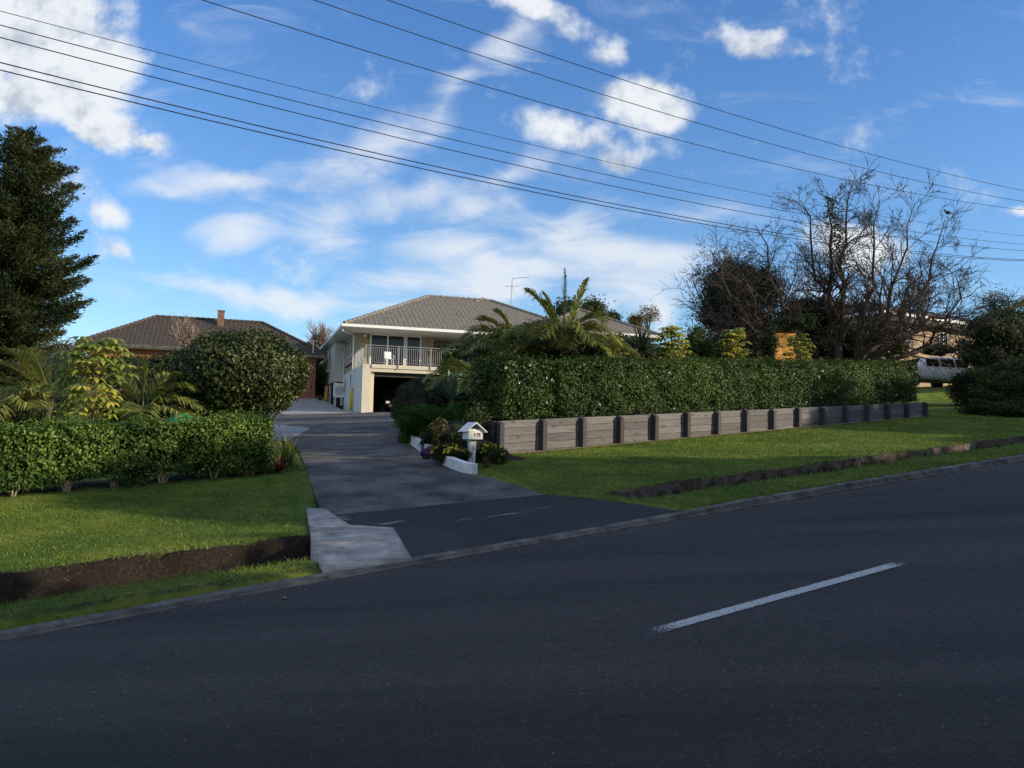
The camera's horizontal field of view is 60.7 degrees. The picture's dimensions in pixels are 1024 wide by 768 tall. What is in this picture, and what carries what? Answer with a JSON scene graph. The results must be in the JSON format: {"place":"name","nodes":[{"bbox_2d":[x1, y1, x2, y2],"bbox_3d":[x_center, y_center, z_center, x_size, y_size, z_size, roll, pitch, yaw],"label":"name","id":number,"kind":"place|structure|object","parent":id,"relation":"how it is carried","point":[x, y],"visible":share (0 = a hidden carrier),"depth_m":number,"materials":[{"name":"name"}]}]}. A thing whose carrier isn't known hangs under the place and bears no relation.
{"place":"outdoors","nodes":[
{"label":"outdoors","id":0,"kind":"place"},
{"bbox_2d":[273,424,310,440],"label":"side path","id":1,"kind":"structure","parent":0,"point":[284,430],"depth_m":24.96,"materials":[{"name":"concrete"}]},
{"bbox_2d":[258,412,541,514],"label":"driveway","id":2,"kind":"structure","parent":0,"point":[367,461],"depth_m":14.90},
{"bbox_2d":[0,69,1019,260],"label":"power line","id":3,"kind":"object","parent":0,"point":[437,171],"visible":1,"depth_m":15.66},
{"bbox_2d":[1,11,1020,235],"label":"power line","id":4,"kind":"object","parent":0,"point":[430,120],"visible":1,"depth_m":15.58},
{"bbox_2d":[0,461,1023,767],"bbox_3d":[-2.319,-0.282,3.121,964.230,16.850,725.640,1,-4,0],"label":"road","id":5,"kind":"structure","parent":0,"point":[576,661],"depth_m":5.17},
{"bbox_2d":[0,461,1022,741],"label":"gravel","id":6,"kind":"structure","parent":5,"relation":"on","point":[520,549],"depth_m":8.41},
{"bbox_2d":[651,562,904,634],"bbox_3d":[2.045,1.554,6.478,3.500,0.280,0.150,4,-4,-37],"label":"road marking","id":7,"kind":"object","parent":5,"relation":"on","point":[725,611],"visible":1,"depth_m":6.38,"materials":[{"name":"grey paint"}]},
{"bbox_2d":[0,382,1023,629],"bbox_3d":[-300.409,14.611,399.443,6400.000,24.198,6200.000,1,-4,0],"label":"ground","id":8,"kind":"structure","parent":0,"point":[46,582],"depth_m":11.36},
{"bbox_2d":[0,377,60,426],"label":"palm tree","id":9,"kind":"object","parent":8,"relation":"on","point":[30,392],"visible":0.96,"depth_m":16.85,"materials":[{"name":"green plant"}]},
{"bbox_2d":[0,384,79,426],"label":"garden bush","id":10,"kind":"object","parent":8,"relation":"on","point":[25,415],"visible":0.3,"depth_m":21.19,"materials":[{"name":"green plant"}]},
{"bbox_2d":[18,343,66,426],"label":"garden bush","id":11,"kind":"object","parent":8,"relation":"on","point":[52,365],"visible":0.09,"depth_m":40.23,"materials":[{"name":"green plant"}]},
{"bbox_2d":[0,123,99,424],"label":"conifer tree","id":12,"kind":"object","parent":8,"relation":"on","point":[32,272],"visible":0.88,"depth_m":30.84,"materials":[{"name":"green plant"}]},
{"bbox_2d":[0,344,103,420],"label":"palm tree","id":13,"kind":"object","parent":8,"relation":"on","point":[35,362],"visible":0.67,"depth_m":19.60,"materials":[{"name":"green plant"}]},
{"bbox_2d":[39,338,89,399],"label":"garden bush","id":14,"kind":"object","parent":8,"relation":"on","point":[65,346],"visible":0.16,"depth_m":43.27,"materials":[{"name":"green plant"}]},
{"bbox_2d":[48,384,130,421],"bbox_3d":[-8.477,0.809,17.547,1.433,1.639,1.242,-1,-4,34],"label":"umbrella plant","id":15,"kind":"object","parent":8,"relation":"on","point":[79,392],"visible":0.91,"depth_m":17.48,"materials":[{"name":"green plant"}]},
{"bbox_2d":[49,336,139,420],"bbox_3d":[-8.697,0.328,18.226,1.606,2.602,1.471,0,-4,24],"label":"umbrella plant","id":16,"kind":"object","parent":8,"relation":"on","point":[88,347],"visible":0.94,"depth_m":18.16,"materials":[{"name":"green plant"}]},
{"bbox_2d":[78,357,142,421],"bbox_3d":[-17.427,0.372,37.980,2.670,3.226,2.638,0,-4,22],"label":"garden bush","id":17,"kind":"object","parent":8,"relation":"on","point":[126,370],"visible":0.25,"depth_m":37.66,"materials":[{"name":"green plant"}]},
{"bbox_2d":[85,388,189,423],"bbox_3d":[-9.956,0.843,22.986,2.777,1.499,2.853,1,-4,0],"label":"garden bush","id":18,"kind":"object","parent":8,"relation":"on","point":[166,413],"visible":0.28,"depth_m":22.38,"materials":[{"name":"green plant"}]},
{"bbox_2d":[115,356,160,379],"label":"garden bush","id":19,"kind":"object","parent":8,"relation":"on","point":[152,367],"visible":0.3,"depth_m":39.43,"materials":[{"name":"green plant"}]},
{"bbox_2d":[73,354,205,429],"bbox_3d":[-8.337,0.451,19.810,2.789,2.305,2.185,1,-4,0],"label":"palm tree","id":20,"kind":"object","parent":8,"relation":"on","point":[161,380],"visible":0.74,"depth_m":20.00,"materials":[{"name":"green plant"}]},
{"bbox_2d":[0,408,279,495],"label":"clipped hedge","id":21,"kind":"object","parent":8,"relation":"on","point":[104,448],"visible":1,"depth_m":13.28,"materials":[{"name":"green plant"}]},
{"bbox_2d":[121,377,185,420],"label":"garden bush","id":22,"kind":"object","parent":8,"relation":"on","point":[140,383],"visible":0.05,"depth_m":29.43,"materials":[{"name":"green plant"}]},
{"bbox_2d":[137,352,179,372],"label":"garden bush","id":23,"kind":"object","parent":8,"relation":"on","point":[155,359],"visible":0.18,"depth_m":41.57,"materials":[{"name":"green plant"}]},
{"bbox_2d":[166,311,200,349],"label":"bare shrub","id":24,"kind":"object","parent":8,"relation":"on","point":[182,334],"visible":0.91,"depth_m":50.09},
{"bbox_2d":[75,310,327,401],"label":"tiled house","id":25,"kind":"structure","parent":8,"relation":"on","point":[148,336],"depth_m":61.94,"materials":[{"name":"tile"}]},
{"bbox_2d":[156,326,316,418],"bbox_3d":[-7.046,-0.007,22.561,3.858,3.124,3.632,1,-4,0],"label":"camellia bush","id":26,"kind":"object","parent":8,"relation":"on","point":[246,372],"visible":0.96,"depth_m":21.53,"materials":[{"name":"green plant"}]},
{"bbox_2d":[271,455,287,471],"bbox_3d":[-3.976,1.328,14.830,0.568,0.325,0.626,4,-4,-36],"label":"bromeliad","id":27,"kind":"object","parent":8,"relation":"on","point":[279,467],"visible":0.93,"depth_m":14.79,"materials":[{"name":"red plant"}]},
{"bbox_2d":[266,433,322,467],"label":"flax clump","id":28,"kind":"object","parent":8,"relation":"on","point":[285,454],"visible":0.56,"depth_m":15.26,"materials":[{"name":"green plant"}]},
{"bbox_2d":[264,395,347,413],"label":"concrete yard","id":29,"kind":"structure","parent":8,"relation":"on","point":[307,405],"depth_m":53.81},
{"bbox_2d":[333,383,343,405],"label":"heat pump","id":30,"kind":"object","parent":29,"relation":"on","point":[338,390],"visible":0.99,"depth_m":58.83,"materials":[{"name":"white paint"}]},
{"bbox_2d":[305,320,334,362],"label":"distant bare tree","id":31,"kind":"object","parent":8,"relation":"on","point":[321,337],"visible":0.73,"depth_m":91.63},
{"bbox_2d":[315,361,332,401],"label":"back hedge","id":32,"kind":"object","parent":8,"relation":"on","point":[320,367],"visible":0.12,"depth_m":68.50,"materials":[{"name":"green plant"}]},
{"bbox_2d":[307,508,411,572],"bbox_3d":[-1.801,2.010,9.925,0.947,0.906,3.634,2,-4,-15],"label":"concrete apron","id":33,"kind":"object","parent":8,"relation":"on","point":[338,544],"visible":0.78,"depth_m":9.32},
{"bbox_2d":[43,342,714,382],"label":"distant trees","id":34,"kind":"object","parent":8,"relation":"on","point":[657,355],"visible":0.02,"depth_m":115.00,"materials":[{"name":"green plant"}]},
{"bbox_2d":[396,432,418,444],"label":"fern bush","id":35,"kind":"object","parent":8,"relation":"on","point":[406,439],"visible":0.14,"depth_m":19.77,"materials":[{"name":"green plant"}]},
{"bbox_2d":[388,384,430,432],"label":"rosemary bush","id":36,"kind":"object","parent":8,"relation":"on","point":[408,398],"visible":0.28,"depth_m":23.73,"materials":[{"name":"green plant"}]},
{"bbox_2d":[395,374,432,398],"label":"rosemary bush","id":37,"kind":"object","parent":8,"relation":"on","point":[420,385],"visible":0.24,"depth_m":26.78,"materials":[{"name":"green plant"}]},
{"bbox_2d":[408,436,432,450],"bbox_3d":[-2.000,1.334,18.790,0.168,0.540,3.363,2,-4,-14],"label":"garden edging","id":38,"kind":"object","parent":8,"relation":"on","point":[415,441],"visible":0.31,"depth_m":18.65,"materials":[{"name":"white paint"}]},
{"bbox_2d":[390,401,451,435],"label":"fern bush","id":39,"kind":"object","parent":8,"relation":"on","point":[418,420],"visible":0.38,"depth_m":19.09,"materials":[{"name":"green plant"}]},
{"bbox_2d":[420,446,430,458],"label":"purple flower","id":40,"kind":"object","parent":8,"relation":"on","point":[423,451],"visible":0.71,"depth_m":16.50,"materials":[{"name":"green plant"}]},
{"bbox_2d":[418,421,452,448],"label":"shade shrub","id":41,"kind":"object","parent":8,"relation":"on","point":[426,437],"visible":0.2,"depth_m":17.35,"materials":[{"name":"green plant"}]},
{"bbox_2d":[422,377,456,408],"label":"rosemary bush","id":42,"kind":"object","parent":8,"relation":"on","point":[436,399],"visible":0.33,"depth_m":25.14,"materials":[{"name":"green plant"}]},
{"bbox_2d":[431,417,447,444],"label":"variegated shrub","id":43,"kind":"object","parent":8,"relation":"on","point":[439,429],"visible":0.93,"depth_m":16.92,"materials":[{"name":"brown plant"}]},
{"bbox_2d":[421,370,469,405],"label":"agave plant","id":44,"kind":"object","parent":8,"relation":"on","point":[447,392],"visible":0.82,"depth_m":20.86,"materials":[{"name":"green plant"}]},
{"bbox_2d":[425,439,472,462],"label":"daisy bush","id":45,"kind":"object","parent":8,"relation":"on","point":[443,450],"visible":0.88,"depth_m":15.73,"materials":[{"name":"green plant"}]},
{"bbox_2d":[437,347,464,380],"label":"laurel bush","id":46,"kind":"object","parent":8,"relation":"on","point":[448,355],"visible":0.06,"depth_m":28.96,"materials":[{"name":"green plant"}]},
{"bbox_2d":[432,423,475,444],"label":"dark bush","id":47,"kind":"object","parent":8,"relation":"on","point":[451,432],"visible":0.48,"depth_m":16.85,"materials":[{"name":"green plant"}]},
{"bbox_2d":[441,401,471,420],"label":"fern bush","id":48,"kind":"object","parent":8,"relation":"on","point":[457,412],"visible":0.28,"depth_m":18.68,"materials":[{"name":"green plant"}]},
{"bbox_2d":[421,358,495,395],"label":"shrub","id":49,"kind":"object","parent":8,"relation":"on","point":[450,366],"visible":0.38,"depth_m":21.29,"materials":[{"name":"green plant"}]},
{"bbox_2d":[443,456,477,473],"bbox_3d":[-0.936,1.457,15.274,0.203,0.403,1.190,3,-4,-28],"label":"garden edging","id":50,"kind":"object","parent":8,"relation":"on","point":[457,464],"visible":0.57,"depth_m":14.99,"materials":[{"name":"white paint"}]},
{"bbox_2d":[445,358,493,404],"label":"laurel bush","id":51,"kind":"object","parent":8,"relation":"on","point":[462,399],"visible":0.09,"depth_m":24.49,"materials":[{"name":"green plant"}]},
{"bbox_2d":[458,422,486,462],"bbox_3d":[-0.732,1.155,15.888,0.425,0.925,0.440,3,-4,-25],"label":"letterbox","id":52,"kind":"object","parent":8,"relation":"on","point":[477,431],"visible":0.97,"depth_m":15.80,"materials":[{"name":"white paint"}]},
{"bbox_2d":[460,401,494,433],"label":"tall shrub","id":53,"kind":"object","parent":8,"relation":"on","point":[478,419],"visible":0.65,"depth_m":17.52,"materials":[{"name":"green plant"}]},
{"bbox_2d":[450,322,518,371],"bbox_3d":[-0.535,-0.495,26.489,2.614,2.804,2.911,-1,-5,37],"label":"garden bush","id":54,"kind":"object","parent":8,"relation":"on","point":[466,356],"visible":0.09,"depth_m":25.97,"materials":[{"name":"green plant"}]},
{"bbox_2d":[467,392,508,420],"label":"dark bush","id":55,"kind":"object","parent":8,"relation":"on","point":[470,403],"visible":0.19,"depth_m":18.33,"materials":[{"name":"green plant"}]},
{"bbox_2d":[319,277,664,412],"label":"hillside house","id":56,"kind":"structure","parent":8,"relation":"on","point":[355,348],"depth_m":55.43,"materials":[{"name":"beige tile"}]},
{"bbox_2d":[345,336,352,367],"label":"window","id":57,"kind":"structure","parent":56,"relation":"in","point":[349,344],"depth_m":57.27,"materials":[{"name":"glass"}]},
{"bbox_2d":[373,389,401,411],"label":"parked car","id":58,"kind":"object","parent":56,"relation":"in","point":[383,399],"visible":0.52,"depth_m":53.65,"materials":[{"name":"paint"}]},
{"bbox_2d":[369,334,421,365],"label":"sliding door","id":59,"kind":"structure","parent":56,"relation":"in","point":[376,354],"depth_m":55.31,"materials":[{"name":"white paint"}]},
{"bbox_2d":[475,442,508,463],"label":"daisy bush","id":60,"kind":"object","parent":8,"relation":"on","point":[494,451],"visible":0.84,"depth_m":16.01,"materials":[{"name":"green plant"}]},
{"bbox_2d":[335,494,677,556],"bbox_3d":[0.071,1.697,10.994,4.116,0.400,2.862,3,-4,-30],"label":"driveway crossing","id":61,"kind":"object","parent":8,"relation":"on","point":[426,530],"visible":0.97,"depth_m":10.88,"materials":[{"name":"asphalt"}]},
{"bbox_2d":[435,307,578,373],"bbox_3d":[-0.132,-0.578,23.985,4.000,3.062,3.103,1,-4,0],"label":"palm tree","id":62,"kind":"object","parent":8,"relation":"on","point":[508,342],"visible":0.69,"depth_m":23.77,"materials":[{"name":"green plant"}]},
{"bbox_2d":[466,349,556,419],"bbox_3d":[0.004,0.046,18.510,1.661,1.595,1.680,4,-4,-36],"label":"clipped hedge","id":63,"kind":"object","parent":8,"relation":"on","point":[513,385],"visible":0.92,"depth_m":18.09,"materials":[{"name":"green plant"}]},
{"bbox_2d":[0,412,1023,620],"bbox_3d":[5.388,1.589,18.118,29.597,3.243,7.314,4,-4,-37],"label":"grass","id":64,"kind":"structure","parent":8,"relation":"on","point":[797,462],"depth_m":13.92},
{"bbox_2d":[0,454,1023,639],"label":"kerb","id":65,"kind":"structure","parent":8,"relation":"on","point":[418,560],"depth_m":9.22,"materials":[{"name":"concrete"}]},
{"bbox_2d":[511,313,567,360],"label":"garden bush","id":66,"kind":"object","parent":8,"relation":"on","point":[548,353],"visible":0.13,"depth_m":25.27,"materials":[{"name":"green plant"}]},
{"bbox_2d":[498,268,640,359],"bbox_3d":[1.519,-1.138,23.044,3.535,4.000,3.060,0,-4,26],"label":"palm tree","id":67,"kind":"object","parent":8,"relation":"on","point":[572,328],"visible":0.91,"depth_m":22.88,"materials":[{"name":"green plant"}]},
{"bbox_2d":[544,293,616,316],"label":"leafy tree","id":68,"kind":"object","parent":8,"relation":"on","point":[592,304],"visible":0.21,"depth_m":65.93,"materials":[{"name":"green plant"}]},
{"bbox_2d":[546,329,615,360],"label":"garden bush","id":69,"kind":"object","parent":8,"relation":"on","point":[582,348],"visible":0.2,"depth_m":25.01,"materials":[{"name":"green plant"}]},
{"bbox_2d":[596,337,628,359],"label":"umbrella plant","id":70,"kind":"object","parent":8,"relation":"on","point":[603,351],"visible":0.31,"depth_m":23.59,"materials":[{"name":"green plant"}]},
{"bbox_2d":[605,310,622,320],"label":"leafy tree","id":71,"kind":"object","parent":8,"relation":"on","point":[617,316],"visible":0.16,"depth_m":67.79,"materials":[{"name":"green plant"}]},
{"bbox_2d":[606,330,657,361],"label":"garden bush","id":72,"kind":"object","parent":8,"relation":"on","point":[627,341],"visible":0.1,"depth_m":26.53,"materials":[{"name":"green plant"}]},
{"bbox_2d":[622,310,646,327],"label":"sparse tree","id":73,"kind":"object","parent":8,"relation":"on","point":[633,319],"visible":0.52,"depth_m":62.06,"materials":[{"name":"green plant"}]},
{"bbox_2d":[626,300,661,329],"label":"sparse tree","id":74,"kind":"object","parent":8,"relation":"on","point":[649,317],"visible":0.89,"depth_m":64.19,"materials":[{"name":"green plant"}]},
{"bbox_2d":[624,322,668,359],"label":"cabbage tree","id":75,"kind":"object","parent":8,"relation":"on","point":[642,343],"visible":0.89,"depth_m":24.53,"materials":[{"name":"green plant"}]},
{"bbox_2d":[651,325,692,360],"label":"umbrella plant","id":76,"kind":"object","parent":8,"relation":"on","point":[670,332],"visible":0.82,"depth_m":24.55,"materials":[{"name":"green plant"}]},
{"bbox_2d":[446,402,927,452],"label":"retaining wall","id":77,"kind":"structure","parent":8,"relation":"on","point":[620,429],"depth_m":20.22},
{"bbox_2d":[679,319,725,359],"bbox_3d":[5.854,-0.581,27.069,1.425,2.994,1.797,2,-4,-13],"label":"leafy tree","id":78,"kind":"object","parent":8,"relation":"on","point":[699,345],"visible":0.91,"depth_m":27.00,"materials":[{"name":"green plant"}]},
{"bbox_2d":[510,416,922,453],"bbox_3d":[6.266,1.189,22.090,16.200,1.319,0.270,4,-4,-37],"label":"bare soil strip","id":79,"kind":"object","parent":8,"relation":"on","point":[682,438],"visible":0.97,"depth_m":20.05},
{"bbox_2d":[690,322,756,359],"bbox_3d":[8.390,-0.741,33.683,4.080,3.247,3.477,1,-4,0],"label":"evergreen tree","id":80,"kind":"object","parent":8,"relation":"on","point":[717,336],"visible":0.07,"depth_m":33.03,"materials":[{"name":"green plant"}]},
{"bbox_2d":[534,353,922,418],"bbox_3d":[6.485,0.024,23.517,15.018,2.402,1.732,4,-5,-37],"label":"clipped hedge","id":81,"kind":"object","parent":8,"relation":"on","point":[604,386],"visible":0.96,"depth_m":21.80,"materials":[{"name":"green plant"}]},
{"bbox_2d":[670,226,793,336],"bbox_3d":[9.137,-2.615,35.048,4.816,7.042,5.435,-1,-4,31],"label":"evergreen tree","id":82,"kind":"object","parent":8,"relation":"on","point":[711,293],"visible":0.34,"depth_m":34.19,"materials":[{"name":"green plant"}]},
{"bbox_2d":[713,327,750,361],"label":"umbrella plant","id":83,"kind":"object","parent":8,"relation":"on","point":[733,351],"visible":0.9,"depth_m":26.57,"materials":[{"name":"green plant"}]},
{"bbox_2d":[756,325,780,359],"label":"garden bush","id":84,"kind":"object","parent":8,"relation":"on","point":[768,342],"visible":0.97,"depth_m":29.87,"materials":[{"name":"green plant"}]},
{"bbox_2d":[756,330,795,361],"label":"ochre building","id":85,"kind":"structure","parent":8,"relation":"on","point":[782,348],"depth_m":30.86,"materials":[{"name":"paint"}]},
{"bbox_2d":[761,312,817,331],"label":"garden bush","id":86,"kind":"object","parent":8,"relation":"on","point":[794,324],"visible":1,"depth_m":29.73,"materials":[{"name":"green plant"}]},
{"bbox_2d":[782,333,815,362],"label":"umbrella plant","id":87,"kind":"object","parent":8,"relation":"on","point":[798,350],"visible":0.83,"depth_m":29.07,"materials":[{"name":"green plant"}]},
{"bbox_2d":[615,436,1023,498],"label":"drain edging","id":88,"kind":"object","parent":8,"relation":"on","point":[653,490],"visible":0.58,"depth_m":15.38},
{"bbox_2d":[773,285,877,356],"bbox_3d":[13.004,-1.635,36.058,5.351,4.850,5.385,1,-4,0],"label":"evergreen tree","id":89,"kind":"object","parent":8,"relation":"on","point":[854,331],"visible":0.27,"depth_m":35.34,"materials":[{"name":"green plant"}]},
{"bbox_2d":[657,155,1000,402],"bbox_3d":[12.004,-3.768,33.421,12.874,9.981,8.172,1,-4,0],"label":"bare tree","id":90,"kind":"object","parent":8,"relation":"on","point":[863,349],"visible":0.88,"depth_m":32.65,"materials":[{"name":"brown plant"}]},
{"bbox_2d":[813,341,883,362],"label":"garden bush","id":91,"kind":"object","parent":8,"relation":"on","point":[848,353],"visible":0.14,"depth_m":35.24,"materials":[{"name":"green plant"}]},
{"bbox_2d":[866,319,918,360],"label":"autumn shrub","id":92,"kind":"object","parent":8,"relation":"on","point":[899,349],"visible":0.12,"depth_m":38.62,"materials":[{"name":"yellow plant"}]},
{"bbox_2d":[845,302,973,386],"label":"brick house","id":93,"kind":"structure","parent":8,"relation":"on","point":[911,358],"depth_m":53.31,"materials":[{"name":"brick"}]},
{"bbox_2d":[902,357,968,386],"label":"parked car","id":94,"kind":"object","parent":8,"relation":"on","point":[931,378],"visible":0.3,"depth_m":47.93,"materials":[{"name":"silver metal"}]},
{"bbox_2d":[920,344,956,356],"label":"roadside bush","id":95,"kind":"object","parent":8,"relation":"on","point":[938,353],"visible":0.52,"depth_m":45.10,"materials":[{"name":"green plant"}]},
{"bbox_2d":[944,339,977,367],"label":"broad bush","id":96,"kind":"object","parent":8,"relation":"on","point":[960,350],"visible":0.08,"depth_m":42.46,"materials":[{"name":"green plant"}]},
{"bbox_2d":[941,365,992,405],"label":"roadside bush","id":97,"kind":"object","parent":8,"relation":"on","point":[964,388],"visible":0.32,"depth_m":32.79,"materials":[{"name":"green plant"}]},
{"bbox_2d":[925,287,1023,380],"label":"broad bush","id":98,"kind":"object","parent":8,"relation":"on","point":[1000,335],"visible":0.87,"depth_m":39.34,"materials":[{"name":"green plant"}]},
{"bbox_2d":[953,389,1023,417],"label":"roadside bush","id":99,"kind":"object","parent":8,"relation":"on","point":[990,403],"visible":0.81,"depth_m":27.62,"materials":[{"name":"green plant"}]},
{"bbox_2d":[954,284,1023,321],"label":"sparse tree","id":100,"kind":"object","parent":8,"relation":"on","point":[1001,300],"visible":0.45,"depth_m":45.87,"materials":[{"name":"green plant"}]},
{"bbox_2d":[973,353,1023,398],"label":"roadside bush","id":101,"kind":"object","parent":8,"relation":"on","point":[1005,377],"visible":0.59,"depth_m":28.62,"materials":[{"name":"green plant"}]},
{"bbox_2d":[0,62,1023,259],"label":"power line","id":102,"kind":"object","parent":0,"point":[437,166],"visible":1,"depth_m":15.60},
{"bbox_2d":[0,37,1023,250],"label":"power line","id":103,"kind":"object","parent":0,"point":[432,145],"visible":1,"depth_m":15.61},
{"bbox_2d":[0,25,1023,244],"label":"power line","id":104,"kind":"object","parent":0,"point":[432,134],"visible":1,"depth_m":15.66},
{"bbox_2d":[0,0,1023,354],"label":"sky","id":105,"kind":"structure","parent":0,"point":[184,215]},
{"bbox_2d":[202,0,1021,209],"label":"power line","id":106,"kind":"object","parent":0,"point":[556,106],"visible":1,"depth_m":17.07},
{"bbox_2d":[314,0,1023,201],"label":"power line","id":107,"kind":"object","parent":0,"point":[623,100],"visible":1,"depth_m":18.28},
{"bbox_2d":[388,0,1023,190],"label":"power line","id":108,"kind":"object","parent":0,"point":[666,93],"visible":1,"depth_m":19.04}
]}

